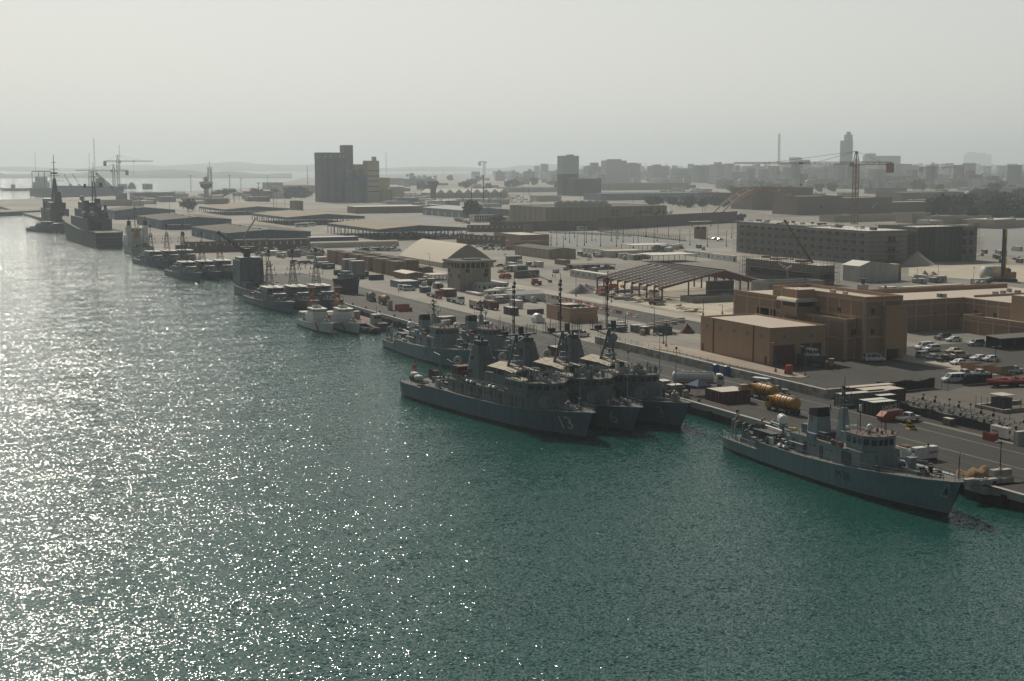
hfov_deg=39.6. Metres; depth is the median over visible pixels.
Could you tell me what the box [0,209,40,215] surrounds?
breakwater
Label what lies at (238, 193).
port shed
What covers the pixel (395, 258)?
container
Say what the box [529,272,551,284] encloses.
boom lift
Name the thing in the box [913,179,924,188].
broad tree
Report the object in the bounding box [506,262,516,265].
office cabin
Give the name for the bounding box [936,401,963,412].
boat trailer
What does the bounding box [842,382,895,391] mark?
shipping container
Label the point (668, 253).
canopy
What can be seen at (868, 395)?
door
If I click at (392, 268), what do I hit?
container
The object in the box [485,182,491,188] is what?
broad tree
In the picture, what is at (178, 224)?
canopy
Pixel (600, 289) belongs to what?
site machine
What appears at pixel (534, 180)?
broad tree
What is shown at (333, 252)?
container
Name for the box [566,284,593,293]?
rubble heap
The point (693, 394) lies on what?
crane rails
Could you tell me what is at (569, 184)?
hotel
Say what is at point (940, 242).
netted block
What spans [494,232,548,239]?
shed
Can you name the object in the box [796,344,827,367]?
patrol boat
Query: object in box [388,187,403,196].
mill building
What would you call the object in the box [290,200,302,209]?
shed
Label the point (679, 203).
broad tree
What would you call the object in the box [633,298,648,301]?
timber pile
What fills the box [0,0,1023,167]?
sky
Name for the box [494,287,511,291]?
white tent
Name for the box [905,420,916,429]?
striped block
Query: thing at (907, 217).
compound
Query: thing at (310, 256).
site hut
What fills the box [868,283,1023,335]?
barracks
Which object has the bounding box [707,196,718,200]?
broad tree
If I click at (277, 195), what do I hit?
shed
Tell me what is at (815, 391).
barrier wall
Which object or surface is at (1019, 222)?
port shed
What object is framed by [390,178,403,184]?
shed
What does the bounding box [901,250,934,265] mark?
heap
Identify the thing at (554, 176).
city house
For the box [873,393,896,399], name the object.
storage box
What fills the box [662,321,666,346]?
lamp post
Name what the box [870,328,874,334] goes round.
window
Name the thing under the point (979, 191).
broad tree
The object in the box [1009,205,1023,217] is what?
broad tree
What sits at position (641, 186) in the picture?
shed
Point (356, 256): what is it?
container
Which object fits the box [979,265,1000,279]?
white tank
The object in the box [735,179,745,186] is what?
domed house
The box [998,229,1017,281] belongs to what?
piling rig
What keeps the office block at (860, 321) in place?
on the yard asphalt
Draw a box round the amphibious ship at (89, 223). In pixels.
[62,174,122,248]
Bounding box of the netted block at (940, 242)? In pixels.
[875,223,979,261]
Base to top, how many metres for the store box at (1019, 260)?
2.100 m
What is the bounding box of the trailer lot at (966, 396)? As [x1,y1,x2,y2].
[902,386,1023,434]
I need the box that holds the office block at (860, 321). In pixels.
[733,278,907,360]
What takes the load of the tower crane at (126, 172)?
on the ground at (568, 280)
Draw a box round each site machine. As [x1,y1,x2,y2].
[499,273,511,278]
[596,288,609,292]
[606,283,616,289]
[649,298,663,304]
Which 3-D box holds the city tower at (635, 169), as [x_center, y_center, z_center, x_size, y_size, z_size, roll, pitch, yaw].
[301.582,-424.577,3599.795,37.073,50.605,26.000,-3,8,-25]
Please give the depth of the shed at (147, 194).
1875.00 m
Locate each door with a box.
[706,389,712,399]
[713,391,720,402]
[842,394,865,405]
[866,392,888,397]
[866,402,868,413]
[869,403,872,414]
[1018,433,1023,444]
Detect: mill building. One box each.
[379,177,389,188]
[379,189,391,201]
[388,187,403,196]
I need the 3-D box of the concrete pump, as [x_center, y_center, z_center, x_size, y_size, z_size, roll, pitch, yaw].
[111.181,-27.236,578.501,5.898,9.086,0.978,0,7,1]
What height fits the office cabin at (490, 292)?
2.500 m
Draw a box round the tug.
[365,307,389,330]
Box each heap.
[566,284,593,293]
[584,284,595,290]
[631,293,664,298]
[679,323,694,333]
[720,308,732,311]
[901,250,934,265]
[928,271,937,276]
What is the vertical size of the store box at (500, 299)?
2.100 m
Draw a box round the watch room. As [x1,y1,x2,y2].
[524,225,532,232]
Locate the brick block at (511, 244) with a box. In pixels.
[505,239,548,250]
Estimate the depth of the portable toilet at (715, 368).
332.40 m
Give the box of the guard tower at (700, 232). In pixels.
[687,221,713,237]
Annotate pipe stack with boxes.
[614,296,630,299]
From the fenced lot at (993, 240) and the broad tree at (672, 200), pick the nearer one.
the fenced lot at (993, 240)
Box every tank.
[341,258,356,270]
[349,260,364,277]
[387,300,392,309]
[529,296,536,302]
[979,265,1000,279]
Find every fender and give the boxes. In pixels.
[362,327,370,332]
[369,327,380,333]
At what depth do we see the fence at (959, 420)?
270.64 m
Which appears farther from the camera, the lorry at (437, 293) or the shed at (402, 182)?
the shed at (402, 182)
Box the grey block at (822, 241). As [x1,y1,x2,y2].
[733,219,909,263]
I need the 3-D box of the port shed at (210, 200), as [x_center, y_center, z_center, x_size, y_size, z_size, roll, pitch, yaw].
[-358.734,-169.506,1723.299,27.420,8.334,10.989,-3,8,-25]
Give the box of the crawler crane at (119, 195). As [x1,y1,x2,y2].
[95,173,126,199]
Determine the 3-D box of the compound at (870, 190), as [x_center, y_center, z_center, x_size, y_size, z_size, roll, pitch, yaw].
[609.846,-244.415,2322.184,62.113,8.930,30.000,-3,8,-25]
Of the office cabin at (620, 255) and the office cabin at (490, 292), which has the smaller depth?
the office cabin at (490, 292)
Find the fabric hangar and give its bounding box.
[398,238,493,267]
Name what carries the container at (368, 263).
on the container at (368, 268)
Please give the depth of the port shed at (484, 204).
1597.88 m
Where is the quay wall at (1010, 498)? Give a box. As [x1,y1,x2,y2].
[0,206,1023,512]
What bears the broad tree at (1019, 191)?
on the ground at (568, 280)
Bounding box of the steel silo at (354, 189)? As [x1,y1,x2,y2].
[345,177,365,201]
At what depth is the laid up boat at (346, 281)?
538.17 m
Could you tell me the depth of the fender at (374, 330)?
432.79 m
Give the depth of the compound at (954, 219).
1160.23 m
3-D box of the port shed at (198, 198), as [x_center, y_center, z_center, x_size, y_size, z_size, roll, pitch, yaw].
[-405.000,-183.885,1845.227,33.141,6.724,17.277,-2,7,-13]
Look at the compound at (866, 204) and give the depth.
1405.54 m
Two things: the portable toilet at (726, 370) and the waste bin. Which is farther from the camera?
the portable toilet at (726, 370)
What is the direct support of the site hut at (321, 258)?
on the ground at (568, 280)
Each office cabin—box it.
[483,290,500,296]
[491,294,508,301]
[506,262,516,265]
[507,265,516,270]
[509,299,522,307]
[534,261,543,266]
[618,253,629,257]
[630,254,642,259]
[655,245,665,249]
[664,247,672,251]
[670,245,678,249]
[914,274,928,280]
[931,275,946,281]
[971,278,987,284]
[1012,246,1022,250]
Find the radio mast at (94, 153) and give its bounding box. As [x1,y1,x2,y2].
[93,138,95,171]
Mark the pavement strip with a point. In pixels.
(928, 362)
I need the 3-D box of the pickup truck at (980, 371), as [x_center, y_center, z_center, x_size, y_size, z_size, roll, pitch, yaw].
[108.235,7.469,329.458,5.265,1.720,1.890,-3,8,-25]
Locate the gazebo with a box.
[686,379,710,387]
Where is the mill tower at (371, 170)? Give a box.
[363,157,379,201]
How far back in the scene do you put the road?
461.36 m
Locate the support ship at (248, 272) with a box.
[216,232,270,295]
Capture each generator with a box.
[910,443,938,460]
[990,423,1011,440]
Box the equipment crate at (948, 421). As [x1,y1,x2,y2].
[942,417,954,425]
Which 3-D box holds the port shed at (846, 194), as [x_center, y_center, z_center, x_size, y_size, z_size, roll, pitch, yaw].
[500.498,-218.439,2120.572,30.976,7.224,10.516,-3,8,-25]
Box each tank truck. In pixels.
[366,291,375,300]
[378,294,389,304]
[672,371,723,386]
[748,382,778,400]
[765,393,800,414]
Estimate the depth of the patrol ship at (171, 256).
718.06 m
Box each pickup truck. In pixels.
[776,385,788,393]
[895,411,920,422]
[935,354,954,361]
[959,369,970,374]
[969,369,990,374]
[1009,365,1023,372]
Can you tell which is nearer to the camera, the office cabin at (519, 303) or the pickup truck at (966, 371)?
the pickup truck at (966, 371)
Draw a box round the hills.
[0,162,599,170]
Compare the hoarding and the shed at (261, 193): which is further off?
the shed at (261, 193)
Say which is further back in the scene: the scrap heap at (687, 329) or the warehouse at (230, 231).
the warehouse at (230, 231)
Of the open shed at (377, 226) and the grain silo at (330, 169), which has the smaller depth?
the open shed at (377, 226)
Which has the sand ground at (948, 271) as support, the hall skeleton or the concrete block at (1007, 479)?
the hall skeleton
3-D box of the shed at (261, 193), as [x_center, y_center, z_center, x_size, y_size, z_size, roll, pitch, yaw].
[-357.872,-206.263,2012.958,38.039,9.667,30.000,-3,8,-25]
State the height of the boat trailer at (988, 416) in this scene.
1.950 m
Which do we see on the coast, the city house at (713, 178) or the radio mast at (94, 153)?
the radio mast at (94, 153)
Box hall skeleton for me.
[596,261,758,298]
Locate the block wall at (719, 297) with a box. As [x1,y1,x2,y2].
[680,293,732,302]
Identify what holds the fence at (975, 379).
on the yard asphalt
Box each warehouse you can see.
[105,206,174,219]
[137,212,231,228]
[191,223,310,240]
[310,240,398,247]
[422,205,509,217]
[510,200,672,221]
[700,313,825,365]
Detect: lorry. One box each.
[426,290,441,297]
[446,296,464,303]
[469,299,483,309]
[483,299,498,309]
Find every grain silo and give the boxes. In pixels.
[314,145,352,201]
[345,164,362,176]
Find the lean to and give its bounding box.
[986,333,1023,349]
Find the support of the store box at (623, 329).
on the ground at (568, 280)
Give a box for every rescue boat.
[986,373,1017,386]
[1006,377,1023,386]
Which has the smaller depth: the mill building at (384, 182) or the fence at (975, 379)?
the fence at (975, 379)
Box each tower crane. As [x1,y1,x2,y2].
[76,164,128,185]
[103,155,152,184]
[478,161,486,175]
[734,151,893,224]
[919,162,958,189]
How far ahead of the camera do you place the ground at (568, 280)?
805.47 m
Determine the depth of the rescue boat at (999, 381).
313.68 m
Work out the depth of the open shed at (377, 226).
937.00 m
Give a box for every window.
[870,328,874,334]
[887,255,894,260]
[888,236,895,241]
[888,246,894,250]
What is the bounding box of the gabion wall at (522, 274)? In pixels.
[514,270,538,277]
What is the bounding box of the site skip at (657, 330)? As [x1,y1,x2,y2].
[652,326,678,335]
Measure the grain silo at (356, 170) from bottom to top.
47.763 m
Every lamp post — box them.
[659,318,664,343]
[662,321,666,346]
[800,346,805,375]
[991,346,1001,362]
[994,441,1001,468]
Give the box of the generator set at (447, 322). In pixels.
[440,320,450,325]
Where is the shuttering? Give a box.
[706,280,733,295]
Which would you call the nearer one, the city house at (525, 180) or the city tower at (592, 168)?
the city house at (525, 180)
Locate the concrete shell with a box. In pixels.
[751,278,824,290]
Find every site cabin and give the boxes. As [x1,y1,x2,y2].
[473,280,507,291]
[570,269,609,280]
[582,247,602,253]
[684,250,710,257]
[709,253,736,261]
[879,286,897,288]
[899,285,935,287]
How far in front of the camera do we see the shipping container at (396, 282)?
565.04 m
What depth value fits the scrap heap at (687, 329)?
412.89 m
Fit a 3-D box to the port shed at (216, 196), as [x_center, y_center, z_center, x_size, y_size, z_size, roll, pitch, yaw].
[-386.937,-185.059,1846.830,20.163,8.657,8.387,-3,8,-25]
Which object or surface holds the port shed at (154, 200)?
on the ground at (568, 280)
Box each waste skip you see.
[960,361,982,369]
[975,363,995,371]
[993,364,1016,373]
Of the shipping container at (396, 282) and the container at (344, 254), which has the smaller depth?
the shipping container at (396, 282)
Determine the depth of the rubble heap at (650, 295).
521.97 m
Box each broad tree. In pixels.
[179,198,197,211]
[213,191,221,194]
[283,190,291,198]
[292,186,302,197]
[297,191,306,197]
[417,184,426,190]
[447,175,453,180]
[461,180,469,187]
[462,199,482,215]
[467,178,476,185]
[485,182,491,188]
[485,217,497,221]
[492,214,505,221]
[504,180,512,186]
[510,179,519,186]
[529,177,539,184]
[645,196,657,202]
[648,200,657,204]
[654,196,661,204]
[668,197,677,204]
[673,201,683,206]
[682,200,692,207]
[697,199,707,206]
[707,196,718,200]
[709,199,718,206]
[719,198,730,207]
[726,185,734,191]
[735,213,745,220]
[814,183,823,191]
[827,184,838,191]
[910,182,920,189]
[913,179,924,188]
[925,195,937,206]
[925,203,950,214]
[932,193,950,214]
[934,184,942,189]
[950,193,973,205]
[965,206,982,215]
[968,189,979,194]
[969,193,978,198]
[977,188,993,193]
[980,190,992,197]
[987,183,1001,191]
[987,200,1006,217]
[997,204,1009,217]
[999,180,1008,186]
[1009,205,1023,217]
[1011,188,1023,195]
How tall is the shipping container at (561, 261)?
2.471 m
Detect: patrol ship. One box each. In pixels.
[26,203,64,232]
[132,224,168,268]
[160,224,184,266]
[164,232,202,281]
[175,224,200,260]
[194,231,221,280]
[212,231,232,279]
[242,249,294,313]
[283,249,319,310]
[306,248,343,309]
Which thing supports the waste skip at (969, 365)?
on the pavement strip
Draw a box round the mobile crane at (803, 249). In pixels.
[784,220,813,262]
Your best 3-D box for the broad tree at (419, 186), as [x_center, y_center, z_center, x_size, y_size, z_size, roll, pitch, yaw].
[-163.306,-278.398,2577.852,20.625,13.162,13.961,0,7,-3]
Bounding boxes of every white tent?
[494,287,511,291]
[502,289,544,301]
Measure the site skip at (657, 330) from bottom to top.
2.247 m
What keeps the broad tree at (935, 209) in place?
on the ground at (568, 280)
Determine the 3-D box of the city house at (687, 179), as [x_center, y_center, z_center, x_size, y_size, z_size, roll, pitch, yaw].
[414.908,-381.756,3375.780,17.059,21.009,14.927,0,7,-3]
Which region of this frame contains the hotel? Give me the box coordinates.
[557,174,600,195]
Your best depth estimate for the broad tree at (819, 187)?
2439.77 m
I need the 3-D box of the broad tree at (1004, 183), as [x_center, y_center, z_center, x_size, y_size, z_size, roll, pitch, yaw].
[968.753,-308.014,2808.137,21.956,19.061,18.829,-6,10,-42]
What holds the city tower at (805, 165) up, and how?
on the ground at (568, 280)
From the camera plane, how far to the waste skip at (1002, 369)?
332.73 m
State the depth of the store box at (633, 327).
414.87 m
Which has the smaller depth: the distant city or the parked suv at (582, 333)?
the parked suv at (582, 333)
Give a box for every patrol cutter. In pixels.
[296,285,334,334]
[327,285,361,334]
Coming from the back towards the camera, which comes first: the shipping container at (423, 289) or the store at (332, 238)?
the store at (332, 238)
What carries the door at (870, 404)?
in the shipping container at (874, 407)
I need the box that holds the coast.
[0,169,291,177]
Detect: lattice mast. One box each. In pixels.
[207,163,212,194]
[777,137,779,180]
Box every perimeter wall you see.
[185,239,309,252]
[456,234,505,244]
[467,225,522,231]
[490,221,597,230]
[598,211,736,229]
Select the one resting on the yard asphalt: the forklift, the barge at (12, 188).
the forklift
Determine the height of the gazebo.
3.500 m
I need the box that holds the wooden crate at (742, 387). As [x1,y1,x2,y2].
[738,384,747,390]
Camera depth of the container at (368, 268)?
651.50 m
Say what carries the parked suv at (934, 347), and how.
on the yard asphalt
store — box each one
[128,182,135,188]
[306,236,357,241]
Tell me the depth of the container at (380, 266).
636.17 m
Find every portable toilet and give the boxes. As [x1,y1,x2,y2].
[712,364,718,373]
[723,365,730,375]
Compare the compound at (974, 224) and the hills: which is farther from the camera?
the hills
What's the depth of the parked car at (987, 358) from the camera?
354.39 m
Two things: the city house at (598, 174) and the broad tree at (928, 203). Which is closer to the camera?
the broad tree at (928, 203)
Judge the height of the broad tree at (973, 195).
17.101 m
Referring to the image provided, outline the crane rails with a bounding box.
[270,276,1022,482]
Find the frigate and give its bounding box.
[40,155,68,232]
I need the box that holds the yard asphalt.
[703,341,1023,441]
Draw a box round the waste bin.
[982,430,998,441]
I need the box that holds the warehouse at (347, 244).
[310,240,398,247]
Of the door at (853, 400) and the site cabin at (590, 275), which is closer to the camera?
the door at (853, 400)
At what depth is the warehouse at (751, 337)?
353.81 m
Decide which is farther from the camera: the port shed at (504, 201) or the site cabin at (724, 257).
the port shed at (504, 201)
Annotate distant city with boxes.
[481,163,1023,188]
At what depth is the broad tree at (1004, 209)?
1263.33 m
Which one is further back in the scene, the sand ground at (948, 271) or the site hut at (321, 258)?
the site hut at (321, 258)
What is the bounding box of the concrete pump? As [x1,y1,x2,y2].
[779,262,792,278]
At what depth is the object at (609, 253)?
748.42 m
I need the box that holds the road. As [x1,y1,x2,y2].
[283,250,700,333]
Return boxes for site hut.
[265,250,279,255]
[275,252,285,256]
[287,250,300,256]
[307,255,314,258]
[315,256,326,260]
[413,276,430,279]
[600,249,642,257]
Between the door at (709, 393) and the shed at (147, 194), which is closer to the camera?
the door at (709, 393)
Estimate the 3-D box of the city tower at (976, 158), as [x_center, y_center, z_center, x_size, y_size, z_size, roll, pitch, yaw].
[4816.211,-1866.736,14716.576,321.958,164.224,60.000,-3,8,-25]
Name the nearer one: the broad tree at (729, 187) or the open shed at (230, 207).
the open shed at (230, 207)
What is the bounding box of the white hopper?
[531,313,544,322]
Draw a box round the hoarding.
[936,284,962,285]
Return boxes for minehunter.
[381,300,475,367]
[437,300,515,361]
[722,385,963,515]
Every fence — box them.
[545,294,650,318]
[598,332,837,390]
[876,377,934,390]
[899,402,990,431]
[963,372,991,384]
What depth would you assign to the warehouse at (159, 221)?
1078.11 m
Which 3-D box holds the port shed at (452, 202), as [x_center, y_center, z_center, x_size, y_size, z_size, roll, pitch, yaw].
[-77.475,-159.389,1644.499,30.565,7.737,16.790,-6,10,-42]
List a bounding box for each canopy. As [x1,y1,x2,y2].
[166,224,191,229]
[233,239,267,240]
[268,238,308,239]
[425,273,447,279]
[565,263,615,268]
[621,243,668,249]
[636,252,693,261]
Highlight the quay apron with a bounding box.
[263,273,1023,481]
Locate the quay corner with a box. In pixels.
[964,482,1023,504]
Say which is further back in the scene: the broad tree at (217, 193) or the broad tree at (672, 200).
the broad tree at (217, 193)
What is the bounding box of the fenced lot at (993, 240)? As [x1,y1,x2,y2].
[370,213,1023,254]
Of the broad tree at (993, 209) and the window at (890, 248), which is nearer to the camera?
the window at (890, 248)
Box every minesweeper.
[399,281,595,437]
[444,273,643,432]
[499,271,691,427]
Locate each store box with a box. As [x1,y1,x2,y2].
[417,279,425,283]
[427,278,434,282]
[434,283,440,288]
[494,296,503,302]
[591,267,597,271]
[614,324,626,331]
[630,324,642,331]
[638,325,649,333]
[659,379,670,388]
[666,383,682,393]
[916,278,924,283]
[929,277,937,282]
[1016,258,1023,262]
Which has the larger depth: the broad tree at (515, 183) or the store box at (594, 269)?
the broad tree at (515, 183)
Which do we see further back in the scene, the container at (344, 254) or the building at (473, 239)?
the building at (473, 239)
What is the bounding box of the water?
[0,171,1023,680]
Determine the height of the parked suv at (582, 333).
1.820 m
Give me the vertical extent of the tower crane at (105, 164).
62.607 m
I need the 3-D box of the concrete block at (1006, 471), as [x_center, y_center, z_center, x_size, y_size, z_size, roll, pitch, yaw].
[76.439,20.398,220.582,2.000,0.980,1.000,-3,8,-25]
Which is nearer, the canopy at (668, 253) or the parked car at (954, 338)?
the parked car at (954, 338)
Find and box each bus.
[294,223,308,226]
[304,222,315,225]
[576,226,585,230]
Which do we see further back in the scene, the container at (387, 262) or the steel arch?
the steel arch
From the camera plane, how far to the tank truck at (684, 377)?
313.68 m
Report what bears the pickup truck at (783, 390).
on the quay apron
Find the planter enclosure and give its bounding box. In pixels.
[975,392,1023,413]
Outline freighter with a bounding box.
[29,171,123,196]
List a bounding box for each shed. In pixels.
[100,199,131,205]
[130,192,174,200]
[131,200,143,205]
[133,196,146,200]
[134,200,152,203]
[142,184,152,189]
[143,197,156,203]
[158,196,175,201]
[175,193,188,198]
[178,201,203,203]
[187,196,212,200]
[199,203,291,214]
[204,197,227,203]
[209,195,221,197]
[232,192,242,195]
[243,191,274,197]
[244,196,253,200]
[252,210,364,224]
[254,196,269,201]
[262,182,282,189]
[272,185,314,192]
[272,192,284,198]
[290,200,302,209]
[327,219,466,239]
[347,205,423,213]
[382,200,408,203]
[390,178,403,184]
[392,197,418,202]
[393,269,424,278]
[398,179,436,185]
[404,194,422,196]
[412,201,424,204]
[419,203,442,206]
[419,265,433,272]
[421,188,507,197]
[425,200,444,204]
[439,199,459,205]
[456,198,480,201]
[471,186,485,188]
[479,202,501,206]
[481,198,508,203]
[494,232,548,239]
[496,187,556,191]
[515,243,576,258]
[531,195,560,201]
[584,192,713,200]
[601,182,688,189]
[691,188,711,190]
[837,192,857,196]
[842,260,898,281]
[917,219,942,223]
[957,187,971,190]
[960,218,972,223]
[970,217,1015,228]
[1012,218,1023,226]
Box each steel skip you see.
[395,304,409,310]
[398,307,411,311]
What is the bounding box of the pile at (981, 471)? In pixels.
[956,465,991,478]
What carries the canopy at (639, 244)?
on the ground at (568, 280)
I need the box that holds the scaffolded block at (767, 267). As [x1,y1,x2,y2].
[741,252,839,284]
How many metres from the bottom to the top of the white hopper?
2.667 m
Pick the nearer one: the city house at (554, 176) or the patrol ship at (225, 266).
the patrol ship at (225, 266)
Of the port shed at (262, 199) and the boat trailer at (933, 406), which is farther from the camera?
the port shed at (262, 199)
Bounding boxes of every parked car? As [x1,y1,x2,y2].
[925,354,940,359]
[944,336,962,341]
[944,347,962,353]
[949,358,965,364]
[969,354,985,360]
[980,355,1000,361]
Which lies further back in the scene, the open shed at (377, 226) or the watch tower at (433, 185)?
the watch tower at (433, 185)
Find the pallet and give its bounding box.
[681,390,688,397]
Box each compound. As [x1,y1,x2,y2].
[546,302,597,322]
[699,192,730,203]
[731,187,812,209]
[772,195,841,214]
[819,214,895,221]
[842,196,892,213]
[864,188,906,193]
[875,191,963,200]
[892,200,927,211]
[896,212,930,223]
[917,214,991,223]
[968,223,978,227]
[976,187,1021,192]
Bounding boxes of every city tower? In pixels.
[471,172,479,177]
[547,171,556,179]
[557,154,578,177]
[583,163,600,175]
[601,159,630,182]
[627,163,639,177]
[647,165,668,181]
[672,168,692,181]
[693,165,708,182]
[709,162,723,174]
[741,164,765,171]
[780,163,790,170]
[789,157,801,163]
[800,160,809,166]
[800,169,816,173]
[840,132,852,163]
[863,153,900,168]
[886,176,911,181]
[963,152,991,165]
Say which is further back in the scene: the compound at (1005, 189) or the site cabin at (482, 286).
the compound at (1005, 189)
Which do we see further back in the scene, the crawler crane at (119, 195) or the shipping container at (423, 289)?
the crawler crane at (119, 195)
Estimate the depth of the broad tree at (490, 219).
1152.78 m
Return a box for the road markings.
[286,275,1021,468]
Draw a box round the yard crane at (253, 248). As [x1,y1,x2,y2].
[239,218,255,252]
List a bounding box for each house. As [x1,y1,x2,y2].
[469,214,494,221]
[494,170,503,180]
[501,216,509,221]
[508,170,518,179]
[520,178,528,183]
[523,169,534,181]
[538,172,546,179]
[541,178,547,182]
[552,172,556,180]
[592,172,604,182]
[630,177,640,182]
[676,171,689,182]
[683,175,690,183]
[708,173,723,183]
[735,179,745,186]
[802,180,812,186]
[809,174,816,178]
[964,173,982,179]
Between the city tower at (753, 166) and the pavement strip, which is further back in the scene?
the city tower at (753, 166)
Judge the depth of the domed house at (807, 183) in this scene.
2632.89 m
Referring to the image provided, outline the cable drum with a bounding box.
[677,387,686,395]
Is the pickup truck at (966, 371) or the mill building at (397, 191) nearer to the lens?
the pickup truck at (966, 371)
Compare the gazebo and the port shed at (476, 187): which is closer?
the gazebo
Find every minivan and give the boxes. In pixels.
[402,285,415,290]
[863,353,885,361]
[914,341,933,349]
[941,372,965,382]
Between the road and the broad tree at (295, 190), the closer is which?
the road
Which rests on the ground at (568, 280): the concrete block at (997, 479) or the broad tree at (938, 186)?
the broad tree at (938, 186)
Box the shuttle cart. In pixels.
[751,376,770,383]
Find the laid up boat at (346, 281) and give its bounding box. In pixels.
[332,266,359,293]
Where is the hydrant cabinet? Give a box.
[784,365,792,373]
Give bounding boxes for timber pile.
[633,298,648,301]
[656,301,665,304]
[663,296,679,299]
[680,307,694,311]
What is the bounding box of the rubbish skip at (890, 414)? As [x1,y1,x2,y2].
[876,408,902,420]
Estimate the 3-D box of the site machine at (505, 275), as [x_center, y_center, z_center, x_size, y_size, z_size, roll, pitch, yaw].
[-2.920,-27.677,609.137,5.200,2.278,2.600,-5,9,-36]
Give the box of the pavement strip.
[431,269,1010,375]
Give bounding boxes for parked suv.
[575,330,589,336]
[915,350,931,357]
[922,344,941,351]
[933,333,951,339]
[950,350,970,357]
[966,338,984,345]
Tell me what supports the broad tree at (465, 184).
on the ground at (568, 280)
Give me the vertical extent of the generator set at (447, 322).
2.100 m
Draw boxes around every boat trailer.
[901,394,927,404]
[913,396,939,407]
[926,398,953,408]
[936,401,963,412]
[946,403,974,415]
[959,407,985,417]
[972,410,998,422]
[985,412,1014,424]
[1003,420,1023,429]
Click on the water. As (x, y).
(206, 479)
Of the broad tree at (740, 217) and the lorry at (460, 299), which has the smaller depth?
the lorry at (460, 299)
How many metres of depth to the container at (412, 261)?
631.40 m
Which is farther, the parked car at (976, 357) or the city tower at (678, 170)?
the city tower at (678, 170)
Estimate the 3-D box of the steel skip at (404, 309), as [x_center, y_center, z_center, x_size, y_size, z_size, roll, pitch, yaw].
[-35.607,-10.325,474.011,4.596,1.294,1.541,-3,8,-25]
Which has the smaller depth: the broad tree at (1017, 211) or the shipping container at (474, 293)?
the shipping container at (474, 293)
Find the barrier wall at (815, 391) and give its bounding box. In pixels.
[595,336,841,398]
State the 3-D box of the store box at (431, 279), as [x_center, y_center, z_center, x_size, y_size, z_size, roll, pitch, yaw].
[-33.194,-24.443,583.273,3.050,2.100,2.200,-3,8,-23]
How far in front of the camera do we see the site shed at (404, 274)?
604.03 m
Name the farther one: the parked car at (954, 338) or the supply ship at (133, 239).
the supply ship at (133, 239)
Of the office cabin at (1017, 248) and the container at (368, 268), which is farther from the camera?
the office cabin at (1017, 248)
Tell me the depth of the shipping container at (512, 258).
695.17 m
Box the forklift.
[827,358,834,367]
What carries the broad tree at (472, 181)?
on the ground at (568, 280)
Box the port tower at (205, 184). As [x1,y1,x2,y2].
[199,176,212,197]
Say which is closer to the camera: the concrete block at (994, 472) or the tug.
the concrete block at (994, 472)
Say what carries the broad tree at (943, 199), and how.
on the ground at (568, 280)
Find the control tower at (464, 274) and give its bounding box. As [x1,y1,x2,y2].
[442,258,495,290]
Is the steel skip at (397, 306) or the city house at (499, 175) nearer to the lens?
the steel skip at (397, 306)
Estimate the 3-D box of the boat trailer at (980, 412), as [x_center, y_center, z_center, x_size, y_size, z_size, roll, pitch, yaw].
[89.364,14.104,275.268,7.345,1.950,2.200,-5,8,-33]
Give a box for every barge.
[0,184,29,190]
[327,311,369,326]
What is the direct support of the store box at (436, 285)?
on the ground at (568, 280)
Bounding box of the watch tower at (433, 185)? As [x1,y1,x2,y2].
[428,181,438,198]
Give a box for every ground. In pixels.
[0,168,1023,446]
[593,265,1023,315]
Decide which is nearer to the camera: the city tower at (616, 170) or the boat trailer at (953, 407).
the boat trailer at (953, 407)
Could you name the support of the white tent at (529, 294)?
on the ground at (568, 280)
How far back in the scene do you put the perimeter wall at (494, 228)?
1021.87 m
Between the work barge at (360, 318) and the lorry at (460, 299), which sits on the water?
the work barge at (360, 318)
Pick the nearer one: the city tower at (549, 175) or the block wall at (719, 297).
the block wall at (719, 297)
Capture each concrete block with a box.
[962,477,976,485]
[975,477,989,486]
[988,477,1000,483]
[989,468,1000,476]
[998,476,1013,482]
[1000,468,1011,475]
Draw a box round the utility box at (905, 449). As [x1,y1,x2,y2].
[895,444,913,459]
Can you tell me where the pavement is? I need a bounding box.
[641,342,808,377]
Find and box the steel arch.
[714,186,793,211]
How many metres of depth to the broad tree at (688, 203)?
1586.71 m
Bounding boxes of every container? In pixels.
[315,261,329,267]
[321,263,334,268]
[331,250,343,254]
[331,255,337,259]
[341,252,355,256]
[353,254,367,258]
[357,274,363,278]
[365,256,379,261]
[365,261,372,265]
[365,266,372,270]
[368,274,383,279]
[377,258,392,263]
[377,263,384,268]
[377,268,384,273]
[385,260,400,265]
[389,257,404,259]
[390,261,405,266]
[390,266,405,270]
[390,279,418,287]
[402,259,418,264]
[406,265,418,269]
[419,286,430,292]
[436,315,455,323]
[439,288,456,296]
[465,291,482,295]
[503,306,518,314]
[506,256,521,262]
[507,265,527,271]
[527,308,543,313]
[548,345,559,356]
[555,259,569,264]
[705,386,750,403]
[834,389,889,406]
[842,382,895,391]
[854,385,905,400]
[857,397,887,413]
[865,399,897,415]
[1013,430,1023,445]
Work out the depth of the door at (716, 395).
293.31 m
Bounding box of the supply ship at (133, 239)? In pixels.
[122,206,153,254]
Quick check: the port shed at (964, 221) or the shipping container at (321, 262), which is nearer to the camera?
the shipping container at (321, 262)
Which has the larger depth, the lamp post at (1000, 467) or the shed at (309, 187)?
the shed at (309, 187)
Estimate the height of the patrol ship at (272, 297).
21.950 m
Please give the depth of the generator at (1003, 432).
254.00 m

